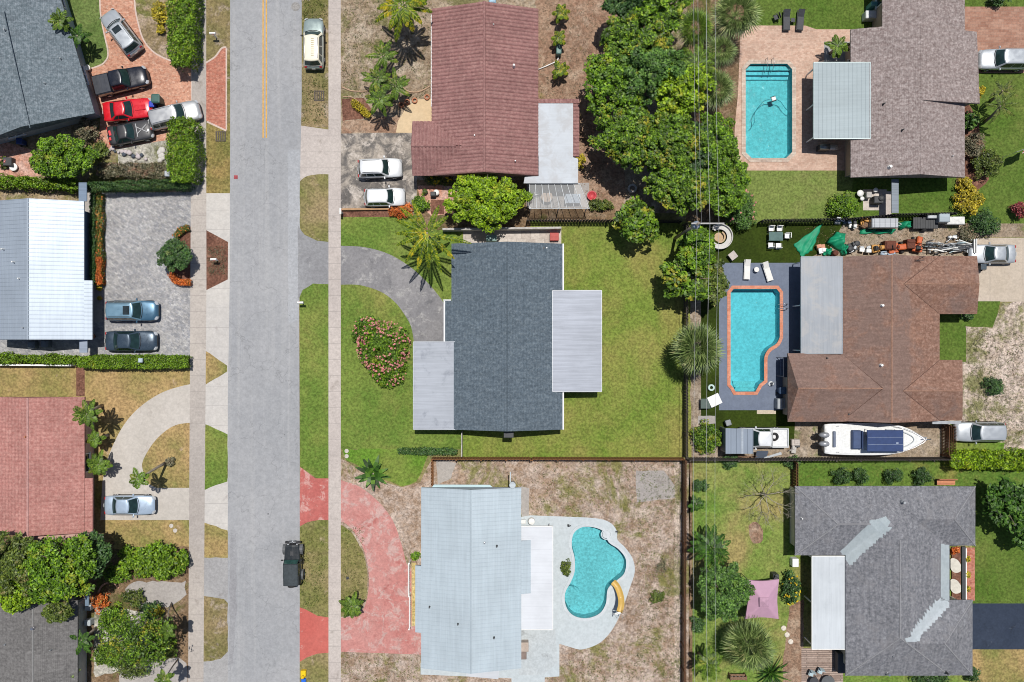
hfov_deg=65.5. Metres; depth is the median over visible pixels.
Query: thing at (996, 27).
brown driveway
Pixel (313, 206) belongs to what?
grass verge
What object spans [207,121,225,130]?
driveway edging
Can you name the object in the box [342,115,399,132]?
sandy strip
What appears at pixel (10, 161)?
storage box
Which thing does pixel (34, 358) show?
hedge
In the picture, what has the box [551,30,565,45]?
palm tree
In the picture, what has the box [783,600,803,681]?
dirt strip
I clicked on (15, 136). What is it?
window
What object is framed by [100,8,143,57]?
parked suv
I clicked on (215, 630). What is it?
grass verge
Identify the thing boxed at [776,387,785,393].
trash bin
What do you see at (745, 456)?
board stack
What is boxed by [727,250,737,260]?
garden table
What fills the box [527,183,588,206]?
patio
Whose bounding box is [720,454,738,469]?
shrub
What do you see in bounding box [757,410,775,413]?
deck step
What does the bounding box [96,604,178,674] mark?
tree
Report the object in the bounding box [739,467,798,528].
bare tree
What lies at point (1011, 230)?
work yard
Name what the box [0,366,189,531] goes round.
lawn
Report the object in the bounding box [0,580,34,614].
tree
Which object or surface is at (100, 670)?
garden
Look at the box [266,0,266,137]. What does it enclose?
lane marking
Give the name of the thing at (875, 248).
garden tractor
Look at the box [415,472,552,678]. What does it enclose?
house
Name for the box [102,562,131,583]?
shrub
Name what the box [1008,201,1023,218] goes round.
shrub
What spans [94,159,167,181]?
hedge
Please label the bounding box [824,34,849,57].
palm tree
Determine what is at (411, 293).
asphalt driveway
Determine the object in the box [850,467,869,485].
shrub
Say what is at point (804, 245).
tarp
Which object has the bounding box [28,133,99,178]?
tree
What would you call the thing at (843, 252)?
tarp
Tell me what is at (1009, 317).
gravel yard
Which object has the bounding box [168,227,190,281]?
mulch bed
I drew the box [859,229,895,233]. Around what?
tarp
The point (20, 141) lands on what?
trash bin
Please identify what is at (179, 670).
grey driveway
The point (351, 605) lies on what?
palm tree
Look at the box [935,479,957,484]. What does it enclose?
garden bench
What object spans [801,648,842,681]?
wood deck
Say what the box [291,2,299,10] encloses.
manhole cover
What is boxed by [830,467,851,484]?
shrub
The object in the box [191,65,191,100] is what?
driveway edging
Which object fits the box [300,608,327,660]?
red apron
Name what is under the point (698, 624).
shrub
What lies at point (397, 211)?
shrub
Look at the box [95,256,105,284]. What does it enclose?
hedge
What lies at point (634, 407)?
lawn
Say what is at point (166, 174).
street sign post
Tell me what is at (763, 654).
fan palm
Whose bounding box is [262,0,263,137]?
lane marking
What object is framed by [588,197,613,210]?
shrub
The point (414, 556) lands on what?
shrub
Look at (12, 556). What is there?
tree
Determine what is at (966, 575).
garden wall
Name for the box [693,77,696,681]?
power line
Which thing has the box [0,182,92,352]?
house
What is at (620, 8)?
tree
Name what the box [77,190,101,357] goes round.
shaded path
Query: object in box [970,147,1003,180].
shrub
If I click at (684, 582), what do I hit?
fence
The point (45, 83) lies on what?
house
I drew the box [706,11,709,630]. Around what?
power line
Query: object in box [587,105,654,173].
tree
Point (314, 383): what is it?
grass verge
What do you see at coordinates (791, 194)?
lawn
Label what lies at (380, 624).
red driveway
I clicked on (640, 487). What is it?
grey slab
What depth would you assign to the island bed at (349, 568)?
77.29 m
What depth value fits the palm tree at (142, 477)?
72.59 m
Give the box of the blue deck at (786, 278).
[719,263,799,409]
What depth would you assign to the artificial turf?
77.29 m
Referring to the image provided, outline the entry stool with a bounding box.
[430,192,436,196]
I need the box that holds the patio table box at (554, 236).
[550,233,558,240]
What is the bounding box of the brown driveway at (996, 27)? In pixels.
[965,7,1023,72]
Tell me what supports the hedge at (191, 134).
on the garden at (155, 41)
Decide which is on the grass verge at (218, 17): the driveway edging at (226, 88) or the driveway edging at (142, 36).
the driveway edging at (226, 88)
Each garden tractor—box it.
[870,243,884,252]
[888,241,906,253]
[909,236,922,252]
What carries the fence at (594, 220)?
on the lawn at (634, 407)
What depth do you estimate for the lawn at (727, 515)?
77.29 m
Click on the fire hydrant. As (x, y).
(303, 674)
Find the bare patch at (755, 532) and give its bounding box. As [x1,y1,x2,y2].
[748,522,762,543]
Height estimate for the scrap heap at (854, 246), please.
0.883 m
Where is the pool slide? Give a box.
[611,580,624,617]
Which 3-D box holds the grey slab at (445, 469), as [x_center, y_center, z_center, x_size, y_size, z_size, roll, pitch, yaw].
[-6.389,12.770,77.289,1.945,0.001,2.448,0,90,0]
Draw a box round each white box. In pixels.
[84,618,94,625]
[85,602,93,610]
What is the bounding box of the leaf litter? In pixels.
[206,0,1023,676]
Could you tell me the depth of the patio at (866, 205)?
77.29 m
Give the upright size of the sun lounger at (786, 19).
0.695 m
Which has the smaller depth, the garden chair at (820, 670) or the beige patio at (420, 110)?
the garden chair at (820, 670)
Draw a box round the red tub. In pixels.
[587,191,596,199]
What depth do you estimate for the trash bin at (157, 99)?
75.97 m
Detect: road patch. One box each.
[229,529,236,664]
[288,149,300,323]
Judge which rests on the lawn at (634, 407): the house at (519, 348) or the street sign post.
the house at (519, 348)
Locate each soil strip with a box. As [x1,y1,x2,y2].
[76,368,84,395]
[689,461,691,681]
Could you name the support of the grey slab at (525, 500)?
on the dirt yard at (401, 506)
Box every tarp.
[794,224,821,255]
[822,247,831,255]
[826,232,845,251]
[840,244,848,255]
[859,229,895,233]
[898,221,911,229]
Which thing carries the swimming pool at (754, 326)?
on the blue deck at (786, 278)
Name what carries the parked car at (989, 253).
on the concrete driveway at (1002, 282)
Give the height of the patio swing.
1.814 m
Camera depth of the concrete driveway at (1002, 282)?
77.29 m
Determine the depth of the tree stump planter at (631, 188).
76.90 m
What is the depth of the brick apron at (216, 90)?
77.29 m
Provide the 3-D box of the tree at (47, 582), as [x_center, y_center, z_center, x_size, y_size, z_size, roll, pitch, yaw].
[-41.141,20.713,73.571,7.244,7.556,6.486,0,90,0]
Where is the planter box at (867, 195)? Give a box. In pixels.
[863,192,871,198]
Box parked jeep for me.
[281,540,304,587]
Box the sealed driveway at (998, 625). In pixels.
[973,603,1023,648]
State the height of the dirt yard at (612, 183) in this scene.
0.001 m
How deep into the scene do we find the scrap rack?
76.50 m
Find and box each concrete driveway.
[100,384,189,519]
[975,238,1023,301]
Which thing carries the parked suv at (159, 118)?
on the brick driveway at (169, 84)
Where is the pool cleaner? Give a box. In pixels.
[752,96,790,125]
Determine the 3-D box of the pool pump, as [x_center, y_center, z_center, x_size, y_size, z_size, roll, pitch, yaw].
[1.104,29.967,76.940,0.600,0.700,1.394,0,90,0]
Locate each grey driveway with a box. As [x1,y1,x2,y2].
[119,658,187,681]
[125,581,186,606]
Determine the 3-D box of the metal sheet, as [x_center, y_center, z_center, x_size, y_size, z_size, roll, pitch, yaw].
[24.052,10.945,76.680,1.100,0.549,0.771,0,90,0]
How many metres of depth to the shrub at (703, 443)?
76.14 m
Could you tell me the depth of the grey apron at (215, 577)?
77.30 m
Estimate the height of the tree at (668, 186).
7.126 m
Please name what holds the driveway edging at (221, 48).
on the grass verge at (218, 17)
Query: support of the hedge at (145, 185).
on the garden at (155, 41)
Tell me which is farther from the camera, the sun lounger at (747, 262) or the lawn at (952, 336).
the lawn at (952, 336)
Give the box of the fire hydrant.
[300,669,306,681]
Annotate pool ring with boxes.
[708,384,714,390]
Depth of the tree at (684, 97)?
70.05 m
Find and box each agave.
[354,455,390,490]
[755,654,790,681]
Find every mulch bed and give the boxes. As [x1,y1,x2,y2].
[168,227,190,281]
[206,230,227,289]
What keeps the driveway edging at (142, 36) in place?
on the garden at (155, 41)
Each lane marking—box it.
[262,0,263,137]
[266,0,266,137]
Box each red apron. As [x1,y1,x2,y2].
[300,467,327,525]
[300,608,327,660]
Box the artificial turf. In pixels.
[701,224,842,444]
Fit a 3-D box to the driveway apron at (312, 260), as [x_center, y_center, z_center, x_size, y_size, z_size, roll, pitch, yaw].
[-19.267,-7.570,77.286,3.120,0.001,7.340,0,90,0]
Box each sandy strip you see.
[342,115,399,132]
[674,460,684,681]
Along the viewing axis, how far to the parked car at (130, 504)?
76.32 m
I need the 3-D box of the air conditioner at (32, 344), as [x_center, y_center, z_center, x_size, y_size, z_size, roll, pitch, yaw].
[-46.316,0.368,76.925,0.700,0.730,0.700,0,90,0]
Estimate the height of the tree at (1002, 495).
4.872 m
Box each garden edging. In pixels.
[97,582,119,592]
[342,87,368,91]
[403,86,429,92]
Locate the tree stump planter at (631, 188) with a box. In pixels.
[627,184,636,192]
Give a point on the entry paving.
(443, 193)
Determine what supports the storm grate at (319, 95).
on the grass verge at (310, 76)
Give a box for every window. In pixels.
[7,133,26,138]
[81,65,89,84]
[86,452,90,471]
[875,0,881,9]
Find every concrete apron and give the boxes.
[205,193,229,446]
[205,478,227,530]
[300,126,327,180]
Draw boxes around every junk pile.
[789,445,799,452]
[816,244,826,253]
[833,216,851,223]
[847,219,856,228]
[858,217,869,228]
[946,235,958,241]
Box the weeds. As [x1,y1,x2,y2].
[300,0,1023,681]
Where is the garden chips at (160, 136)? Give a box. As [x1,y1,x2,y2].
[93,132,169,148]
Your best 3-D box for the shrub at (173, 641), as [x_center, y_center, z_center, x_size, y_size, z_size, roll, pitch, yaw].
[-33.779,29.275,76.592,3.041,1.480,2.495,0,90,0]
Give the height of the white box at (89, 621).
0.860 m
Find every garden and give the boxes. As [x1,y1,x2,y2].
[0,0,191,200]
[4,532,188,681]
[93,606,152,676]
[686,0,743,223]
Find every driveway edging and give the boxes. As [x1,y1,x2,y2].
[91,0,108,68]
[134,0,170,60]
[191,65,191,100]
[205,46,225,62]
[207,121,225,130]
[226,48,226,129]
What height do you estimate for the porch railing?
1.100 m
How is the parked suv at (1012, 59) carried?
on the brown driveway at (996, 27)
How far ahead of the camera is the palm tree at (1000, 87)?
73.69 m
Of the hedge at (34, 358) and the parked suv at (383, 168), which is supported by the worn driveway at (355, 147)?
the parked suv at (383, 168)
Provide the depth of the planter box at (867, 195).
76.53 m
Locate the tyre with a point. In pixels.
(777, 435)
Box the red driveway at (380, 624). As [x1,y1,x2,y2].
[341,480,420,654]
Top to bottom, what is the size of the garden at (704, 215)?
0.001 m
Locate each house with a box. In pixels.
[0,0,101,143]
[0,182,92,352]
[0,397,101,539]
[0,590,88,681]
[411,1,589,211]
[413,242,601,437]
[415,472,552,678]
[783,255,979,423]
[790,486,975,676]
[806,0,979,212]
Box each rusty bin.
[881,241,895,250]
[903,239,915,248]
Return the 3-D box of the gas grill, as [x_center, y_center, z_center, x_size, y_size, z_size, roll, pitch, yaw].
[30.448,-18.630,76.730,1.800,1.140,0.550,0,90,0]
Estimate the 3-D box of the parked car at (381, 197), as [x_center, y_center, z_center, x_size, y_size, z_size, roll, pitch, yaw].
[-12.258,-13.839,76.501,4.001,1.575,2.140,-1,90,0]
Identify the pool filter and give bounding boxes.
[521,517,534,524]
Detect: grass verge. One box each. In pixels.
[204,523,227,557]
[204,596,227,661]
[205,424,227,489]
[206,0,229,122]
[206,351,226,383]
[300,174,327,241]
[300,283,327,477]
[300,520,327,616]
[300,653,327,681]
[301,0,327,126]
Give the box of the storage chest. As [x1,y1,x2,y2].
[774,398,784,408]
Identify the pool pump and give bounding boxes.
[521,652,526,658]
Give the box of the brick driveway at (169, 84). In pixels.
[88,0,190,140]
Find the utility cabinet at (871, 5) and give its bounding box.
[866,1,877,9]
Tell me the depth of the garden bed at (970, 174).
77.29 m
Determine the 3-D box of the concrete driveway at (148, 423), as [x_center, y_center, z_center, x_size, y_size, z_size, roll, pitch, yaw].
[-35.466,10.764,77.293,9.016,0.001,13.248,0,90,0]
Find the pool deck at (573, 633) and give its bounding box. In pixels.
[421,515,634,681]
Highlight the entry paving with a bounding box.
[418,185,456,215]
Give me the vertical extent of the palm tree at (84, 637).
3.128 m
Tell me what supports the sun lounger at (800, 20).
on the lawn at (1002, 191)
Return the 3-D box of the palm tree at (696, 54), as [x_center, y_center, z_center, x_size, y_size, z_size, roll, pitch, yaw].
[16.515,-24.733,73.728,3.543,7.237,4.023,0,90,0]
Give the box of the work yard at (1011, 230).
[690,224,1023,459]
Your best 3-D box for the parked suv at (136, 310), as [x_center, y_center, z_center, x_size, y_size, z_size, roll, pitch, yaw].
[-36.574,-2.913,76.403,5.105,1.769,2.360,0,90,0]
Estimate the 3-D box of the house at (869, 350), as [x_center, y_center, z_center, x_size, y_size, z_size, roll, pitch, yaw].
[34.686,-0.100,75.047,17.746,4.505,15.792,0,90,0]
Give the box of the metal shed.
[720,426,752,453]
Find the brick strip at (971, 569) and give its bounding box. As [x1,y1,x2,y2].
[967,548,974,600]
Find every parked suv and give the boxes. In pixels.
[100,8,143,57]
[105,298,159,322]
[147,100,202,131]
[300,18,325,69]
[357,155,402,179]
[953,420,1006,443]
[978,46,1023,71]
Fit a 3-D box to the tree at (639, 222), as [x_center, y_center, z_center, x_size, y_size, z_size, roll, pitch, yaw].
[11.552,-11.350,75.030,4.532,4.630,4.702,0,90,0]
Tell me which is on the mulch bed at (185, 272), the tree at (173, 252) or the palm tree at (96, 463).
the tree at (173, 252)
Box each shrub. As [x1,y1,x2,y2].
[0,156,7,169]
[74,117,99,140]
[89,592,110,614]
[90,637,121,667]
[92,140,109,159]
[97,601,127,638]
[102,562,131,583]
[111,653,153,679]
[119,587,145,608]
[138,600,164,622]
[148,634,177,656]
[150,604,164,615]
[151,0,167,25]
[156,24,165,33]
[165,457,175,465]
[388,202,412,219]
[410,551,420,560]
[412,193,430,212]
[423,176,453,185]
[560,558,570,576]
[576,153,585,168]
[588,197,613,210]
[649,589,665,603]
[655,558,666,572]
[689,419,722,454]
[689,617,705,633]
[692,479,709,491]
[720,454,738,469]
[736,162,748,172]
[780,569,801,604]
[782,454,801,469]
[826,190,859,217]
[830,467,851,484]
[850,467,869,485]
[883,468,903,484]
[911,466,934,485]
[911,676,950,681]
[950,547,959,554]
[951,184,985,215]
[955,176,973,192]
[957,223,976,243]
[959,314,974,320]
[965,111,979,130]
[965,132,985,157]
[966,667,980,681]
[967,207,1000,235]
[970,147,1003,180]
[979,85,985,97]
[980,376,1003,395]
[985,0,1011,7]
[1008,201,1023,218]
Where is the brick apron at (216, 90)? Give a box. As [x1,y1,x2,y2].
[206,48,225,128]
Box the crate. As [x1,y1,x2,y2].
[790,439,799,445]
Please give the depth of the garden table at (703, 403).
76.56 m
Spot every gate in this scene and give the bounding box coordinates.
[940,424,951,457]
[945,425,956,458]
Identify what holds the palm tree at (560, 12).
on the dirt yard at (612, 183)
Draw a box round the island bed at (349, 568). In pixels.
[341,525,367,616]
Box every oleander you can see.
[350,316,380,343]
[356,314,410,373]
[368,358,408,388]
[719,189,756,230]
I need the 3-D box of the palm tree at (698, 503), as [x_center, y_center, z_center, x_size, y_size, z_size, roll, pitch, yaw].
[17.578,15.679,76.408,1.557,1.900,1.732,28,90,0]
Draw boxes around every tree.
[0,530,49,598]
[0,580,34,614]
[16,533,96,604]
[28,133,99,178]
[41,595,83,623]
[48,7,73,31]
[67,23,91,48]
[67,529,114,579]
[69,626,97,654]
[72,399,103,429]
[86,430,109,447]
[86,449,112,474]
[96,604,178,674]
[129,462,166,488]
[154,659,178,681]
[156,238,192,272]
[159,603,176,639]
[338,591,363,618]
[361,65,390,90]
[365,39,398,68]
[365,84,393,115]
[375,0,431,41]
[380,67,409,102]
[395,200,471,272]
[442,174,532,234]
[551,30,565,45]
[552,4,569,23]
[552,60,569,79]
[582,52,646,116]
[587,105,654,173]
[599,6,674,62]
[601,0,645,16]
[607,46,693,105]
[612,194,659,243]
[631,0,694,32]
[641,109,709,169]
[642,158,715,215]
[647,63,717,120]
[659,254,713,301]
[676,226,715,269]
[678,42,717,74]
[686,120,720,175]
[687,524,730,568]
[688,495,704,512]
[692,645,722,680]
[694,258,730,306]
[695,112,740,178]
[697,561,755,622]
[702,160,750,217]
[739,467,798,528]
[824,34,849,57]
[982,475,1023,533]
[983,88,1018,123]
[989,77,1018,102]
[1008,529,1023,550]
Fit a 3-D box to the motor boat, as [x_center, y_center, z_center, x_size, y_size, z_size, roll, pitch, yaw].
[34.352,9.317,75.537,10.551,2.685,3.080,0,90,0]
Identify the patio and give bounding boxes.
[396,99,431,132]
[463,230,560,243]
[519,629,556,674]
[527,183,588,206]
[735,26,849,169]
[863,189,886,209]
[879,191,890,216]
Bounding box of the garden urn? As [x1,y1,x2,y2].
[9,163,17,170]
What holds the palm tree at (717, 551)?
on the lawn at (727, 515)
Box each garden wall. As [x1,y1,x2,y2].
[0,364,75,365]
[342,208,389,210]
[442,227,560,231]
[461,431,462,456]
[966,548,966,599]
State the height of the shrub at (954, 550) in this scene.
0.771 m
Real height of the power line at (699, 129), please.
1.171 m
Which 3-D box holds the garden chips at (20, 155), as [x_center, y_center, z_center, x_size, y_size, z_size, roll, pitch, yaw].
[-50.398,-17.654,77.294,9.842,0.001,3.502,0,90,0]
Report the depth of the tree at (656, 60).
69.96 m
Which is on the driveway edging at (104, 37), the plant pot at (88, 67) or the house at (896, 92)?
the plant pot at (88, 67)
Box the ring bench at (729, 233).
[711,224,732,249]
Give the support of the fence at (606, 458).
on the lawn at (634, 407)
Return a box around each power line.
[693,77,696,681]
[698,59,701,223]
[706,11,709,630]
[715,34,718,636]
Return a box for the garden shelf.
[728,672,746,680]
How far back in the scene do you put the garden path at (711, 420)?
77.29 m
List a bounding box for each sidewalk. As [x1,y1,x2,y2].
[188,0,205,681]
[328,0,340,681]
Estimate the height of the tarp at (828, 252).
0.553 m
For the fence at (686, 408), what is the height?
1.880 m
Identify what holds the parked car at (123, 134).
on the brick driveway at (169, 84)
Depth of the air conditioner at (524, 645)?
76.49 m
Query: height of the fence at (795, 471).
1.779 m
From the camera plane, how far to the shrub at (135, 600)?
76.45 m
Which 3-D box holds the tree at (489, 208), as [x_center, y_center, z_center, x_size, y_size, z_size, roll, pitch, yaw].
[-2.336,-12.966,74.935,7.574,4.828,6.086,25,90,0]
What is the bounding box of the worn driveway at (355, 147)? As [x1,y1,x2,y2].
[341,133,416,208]
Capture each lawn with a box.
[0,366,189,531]
[67,0,106,67]
[95,521,188,548]
[341,215,535,448]
[342,448,427,485]
[462,222,691,457]
[692,461,971,681]
[739,170,852,223]
[744,0,1023,223]
[798,460,1023,486]
[940,301,999,361]
[950,424,1004,454]
[970,649,1023,681]
[972,487,1023,602]
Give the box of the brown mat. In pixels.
[431,200,443,213]
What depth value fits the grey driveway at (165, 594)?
77.29 m
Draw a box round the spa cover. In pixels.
[834,650,844,672]
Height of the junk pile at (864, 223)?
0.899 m
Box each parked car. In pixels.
[102,97,153,123]
[104,329,157,352]
[104,494,155,517]
[106,119,154,146]
[364,185,405,207]
[967,242,1016,264]
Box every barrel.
[831,250,838,255]
[846,246,853,251]
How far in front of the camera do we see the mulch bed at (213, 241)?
77.29 m
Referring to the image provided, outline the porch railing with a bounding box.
[408,560,410,629]
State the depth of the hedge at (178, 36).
74.87 m
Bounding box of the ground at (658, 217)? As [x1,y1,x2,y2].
[0,127,1023,616]
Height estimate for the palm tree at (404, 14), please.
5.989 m
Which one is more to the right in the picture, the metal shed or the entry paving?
the metal shed
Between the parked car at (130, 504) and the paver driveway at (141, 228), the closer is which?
the parked car at (130, 504)
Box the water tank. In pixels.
[538,44,561,69]
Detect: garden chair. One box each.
[556,186,562,192]
[767,225,775,231]
[767,243,774,248]
[773,12,780,20]
[774,243,782,248]
[775,225,783,231]
[783,232,791,238]
[808,669,816,676]
[815,667,824,674]
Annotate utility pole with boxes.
[673,221,723,239]
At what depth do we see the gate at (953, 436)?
75.87 m
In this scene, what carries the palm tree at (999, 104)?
on the lawn at (1002, 191)
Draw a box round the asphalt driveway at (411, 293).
[341,246,443,340]
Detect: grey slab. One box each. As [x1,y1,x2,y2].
[436,460,455,484]
[521,486,528,516]
[636,470,674,501]
[824,42,848,61]
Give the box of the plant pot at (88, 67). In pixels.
[85,65,90,70]
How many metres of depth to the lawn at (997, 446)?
77.29 m
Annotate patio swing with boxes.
[776,357,786,376]
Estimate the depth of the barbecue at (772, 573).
76.59 m
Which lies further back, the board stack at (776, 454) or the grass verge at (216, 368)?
the grass verge at (216, 368)
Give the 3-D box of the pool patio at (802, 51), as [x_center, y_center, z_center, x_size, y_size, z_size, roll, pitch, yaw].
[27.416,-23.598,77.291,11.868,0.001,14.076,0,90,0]
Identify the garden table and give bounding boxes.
[541,191,552,201]
[565,194,580,202]
[699,399,710,408]
[706,393,721,407]
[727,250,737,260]
[767,232,782,240]
[810,676,818,681]
[821,675,834,681]
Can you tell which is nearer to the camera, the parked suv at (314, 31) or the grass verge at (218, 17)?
the parked suv at (314, 31)
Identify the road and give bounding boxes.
[228,0,301,681]
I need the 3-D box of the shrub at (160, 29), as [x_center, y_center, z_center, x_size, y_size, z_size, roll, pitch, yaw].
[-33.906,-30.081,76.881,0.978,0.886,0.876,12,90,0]
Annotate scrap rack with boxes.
[923,239,976,254]
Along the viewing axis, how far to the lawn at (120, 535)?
77.29 m
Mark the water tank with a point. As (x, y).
(558, 50)
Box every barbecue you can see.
[770,571,778,578]
[870,195,883,204]
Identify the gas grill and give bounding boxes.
[816,144,837,151]
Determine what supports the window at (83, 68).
in the house at (45, 83)
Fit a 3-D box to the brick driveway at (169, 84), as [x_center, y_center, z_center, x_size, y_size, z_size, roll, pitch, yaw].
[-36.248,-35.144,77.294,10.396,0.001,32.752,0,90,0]
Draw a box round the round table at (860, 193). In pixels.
[857,190,863,196]
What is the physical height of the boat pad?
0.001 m
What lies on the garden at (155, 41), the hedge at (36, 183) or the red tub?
the hedge at (36, 183)
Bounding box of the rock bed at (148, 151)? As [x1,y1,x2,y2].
[116,141,169,165]
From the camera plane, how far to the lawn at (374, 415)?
77.29 m
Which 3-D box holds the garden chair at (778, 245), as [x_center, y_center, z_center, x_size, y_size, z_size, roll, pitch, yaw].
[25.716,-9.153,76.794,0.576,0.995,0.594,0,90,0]
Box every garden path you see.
[690,285,698,444]
[698,416,715,423]
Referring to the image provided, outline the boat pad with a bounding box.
[803,422,942,457]
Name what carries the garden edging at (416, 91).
on the dirt yard at (423, 39)
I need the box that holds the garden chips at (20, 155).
[0,143,43,176]
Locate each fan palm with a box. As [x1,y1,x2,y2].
[668,320,725,375]
[676,5,714,52]
[701,66,736,111]
[704,32,737,70]
[709,0,762,40]
[718,616,777,672]
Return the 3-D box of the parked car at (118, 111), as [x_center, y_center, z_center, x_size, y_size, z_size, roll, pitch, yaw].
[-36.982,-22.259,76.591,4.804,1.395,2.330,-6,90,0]
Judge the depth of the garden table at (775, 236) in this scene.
76.55 m
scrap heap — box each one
[846,241,857,252]
[858,245,871,252]
[879,250,897,254]
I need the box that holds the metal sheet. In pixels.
[755,451,767,457]
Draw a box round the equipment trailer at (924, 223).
[913,213,964,231]
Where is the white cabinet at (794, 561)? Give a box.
[790,557,798,566]
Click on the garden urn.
(14, 168)
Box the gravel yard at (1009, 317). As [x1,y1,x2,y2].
[947,301,1023,452]
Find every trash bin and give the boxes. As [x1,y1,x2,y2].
[16,138,27,146]
[149,101,156,107]
[151,94,165,106]
[724,419,731,425]
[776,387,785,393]
[978,264,986,270]
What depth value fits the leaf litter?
77.25 m
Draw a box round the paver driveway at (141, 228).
[0,192,190,356]
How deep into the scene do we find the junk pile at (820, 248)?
76.80 m
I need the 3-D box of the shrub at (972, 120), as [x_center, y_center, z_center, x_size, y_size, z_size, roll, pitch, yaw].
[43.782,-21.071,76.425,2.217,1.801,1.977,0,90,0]
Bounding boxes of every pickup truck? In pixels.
[91,66,150,97]
[738,426,788,449]
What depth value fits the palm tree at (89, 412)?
72.53 m
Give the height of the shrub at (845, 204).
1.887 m
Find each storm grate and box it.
[215,131,225,140]
[314,91,323,100]
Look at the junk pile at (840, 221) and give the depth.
76.75 m
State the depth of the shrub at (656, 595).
76.95 m
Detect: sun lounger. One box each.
[743,259,750,279]
[761,261,772,281]
[782,9,790,30]
[795,9,804,30]
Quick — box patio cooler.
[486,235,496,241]
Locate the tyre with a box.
[773,432,778,440]
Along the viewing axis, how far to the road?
77.29 m
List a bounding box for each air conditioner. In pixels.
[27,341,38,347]
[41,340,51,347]
[521,640,528,651]
[862,10,875,21]
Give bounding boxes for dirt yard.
[341,0,686,212]
[341,458,689,681]
[535,0,625,221]
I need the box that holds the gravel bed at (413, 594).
[412,563,415,625]
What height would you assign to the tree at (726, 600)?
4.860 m
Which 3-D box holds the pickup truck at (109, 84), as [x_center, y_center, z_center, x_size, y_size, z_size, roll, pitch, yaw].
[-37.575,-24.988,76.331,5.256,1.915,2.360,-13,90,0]
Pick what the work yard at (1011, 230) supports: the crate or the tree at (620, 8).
the crate
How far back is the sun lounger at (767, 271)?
76.86 m
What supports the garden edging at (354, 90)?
on the dirt yard at (423, 39)
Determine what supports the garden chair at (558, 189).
on the patio at (560, 196)
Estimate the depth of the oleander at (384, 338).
75.77 m
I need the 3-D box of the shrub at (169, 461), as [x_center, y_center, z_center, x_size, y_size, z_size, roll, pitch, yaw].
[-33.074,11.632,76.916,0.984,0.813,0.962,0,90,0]
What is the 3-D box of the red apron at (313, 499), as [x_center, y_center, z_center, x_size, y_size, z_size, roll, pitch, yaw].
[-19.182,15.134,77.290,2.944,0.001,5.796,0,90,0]
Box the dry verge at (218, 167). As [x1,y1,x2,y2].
[206,123,229,192]
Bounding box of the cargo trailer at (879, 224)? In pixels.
[868,218,901,230]
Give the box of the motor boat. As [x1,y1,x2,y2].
[815,423,930,454]
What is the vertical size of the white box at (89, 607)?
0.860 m
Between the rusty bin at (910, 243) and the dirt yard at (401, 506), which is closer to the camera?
the rusty bin at (910, 243)
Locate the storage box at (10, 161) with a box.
[3,157,15,166]
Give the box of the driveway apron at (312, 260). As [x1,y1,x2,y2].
[298,226,327,298]
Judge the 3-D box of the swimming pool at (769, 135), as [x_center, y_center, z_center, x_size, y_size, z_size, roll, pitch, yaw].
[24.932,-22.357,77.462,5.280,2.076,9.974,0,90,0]
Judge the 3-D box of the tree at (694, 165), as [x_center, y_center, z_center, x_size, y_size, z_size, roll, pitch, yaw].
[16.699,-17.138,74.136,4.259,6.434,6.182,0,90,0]
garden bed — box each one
[341,210,396,216]
[342,98,371,120]
[417,180,529,229]
[526,207,614,220]
[956,105,989,204]
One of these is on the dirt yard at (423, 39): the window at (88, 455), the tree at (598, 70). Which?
the tree at (598, 70)
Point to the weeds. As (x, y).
(556, 462)
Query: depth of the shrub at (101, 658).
75.96 m
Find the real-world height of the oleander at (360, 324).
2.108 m
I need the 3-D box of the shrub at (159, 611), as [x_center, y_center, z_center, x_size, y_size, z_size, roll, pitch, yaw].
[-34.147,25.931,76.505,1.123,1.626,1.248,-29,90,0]
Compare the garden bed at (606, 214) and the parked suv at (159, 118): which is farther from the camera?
the garden bed at (606, 214)
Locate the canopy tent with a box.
[738,573,778,618]
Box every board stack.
[737,455,755,458]
[764,452,781,457]
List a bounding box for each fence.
[431,457,530,486]
[526,219,681,223]
[531,457,684,460]
[680,459,686,681]
[682,222,688,458]
[685,457,959,461]
[757,212,956,223]
[790,461,798,486]
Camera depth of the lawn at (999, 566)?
77.29 m
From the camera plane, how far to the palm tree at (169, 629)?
72.37 m
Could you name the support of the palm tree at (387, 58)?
on the dirt yard at (423, 39)
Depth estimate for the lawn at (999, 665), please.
77.29 m
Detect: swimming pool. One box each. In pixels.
[562,524,628,620]
[727,286,787,394]
[742,57,795,161]
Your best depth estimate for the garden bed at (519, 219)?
77.29 m
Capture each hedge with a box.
[0,172,81,193]
[0,351,78,365]
[75,353,192,369]
[87,178,195,194]
[88,187,99,284]
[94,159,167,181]
[94,193,105,286]
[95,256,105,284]
[114,539,189,580]
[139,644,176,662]
[164,116,207,185]
[165,0,204,73]
[167,272,192,286]
[172,224,190,238]
[350,98,370,118]
[397,446,457,455]
[942,447,1023,472]
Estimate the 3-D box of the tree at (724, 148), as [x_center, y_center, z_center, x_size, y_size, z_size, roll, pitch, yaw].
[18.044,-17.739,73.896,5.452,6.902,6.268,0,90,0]
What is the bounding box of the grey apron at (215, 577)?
[203,557,227,681]
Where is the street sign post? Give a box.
[164,171,169,176]
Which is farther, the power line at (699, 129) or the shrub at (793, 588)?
the shrub at (793, 588)

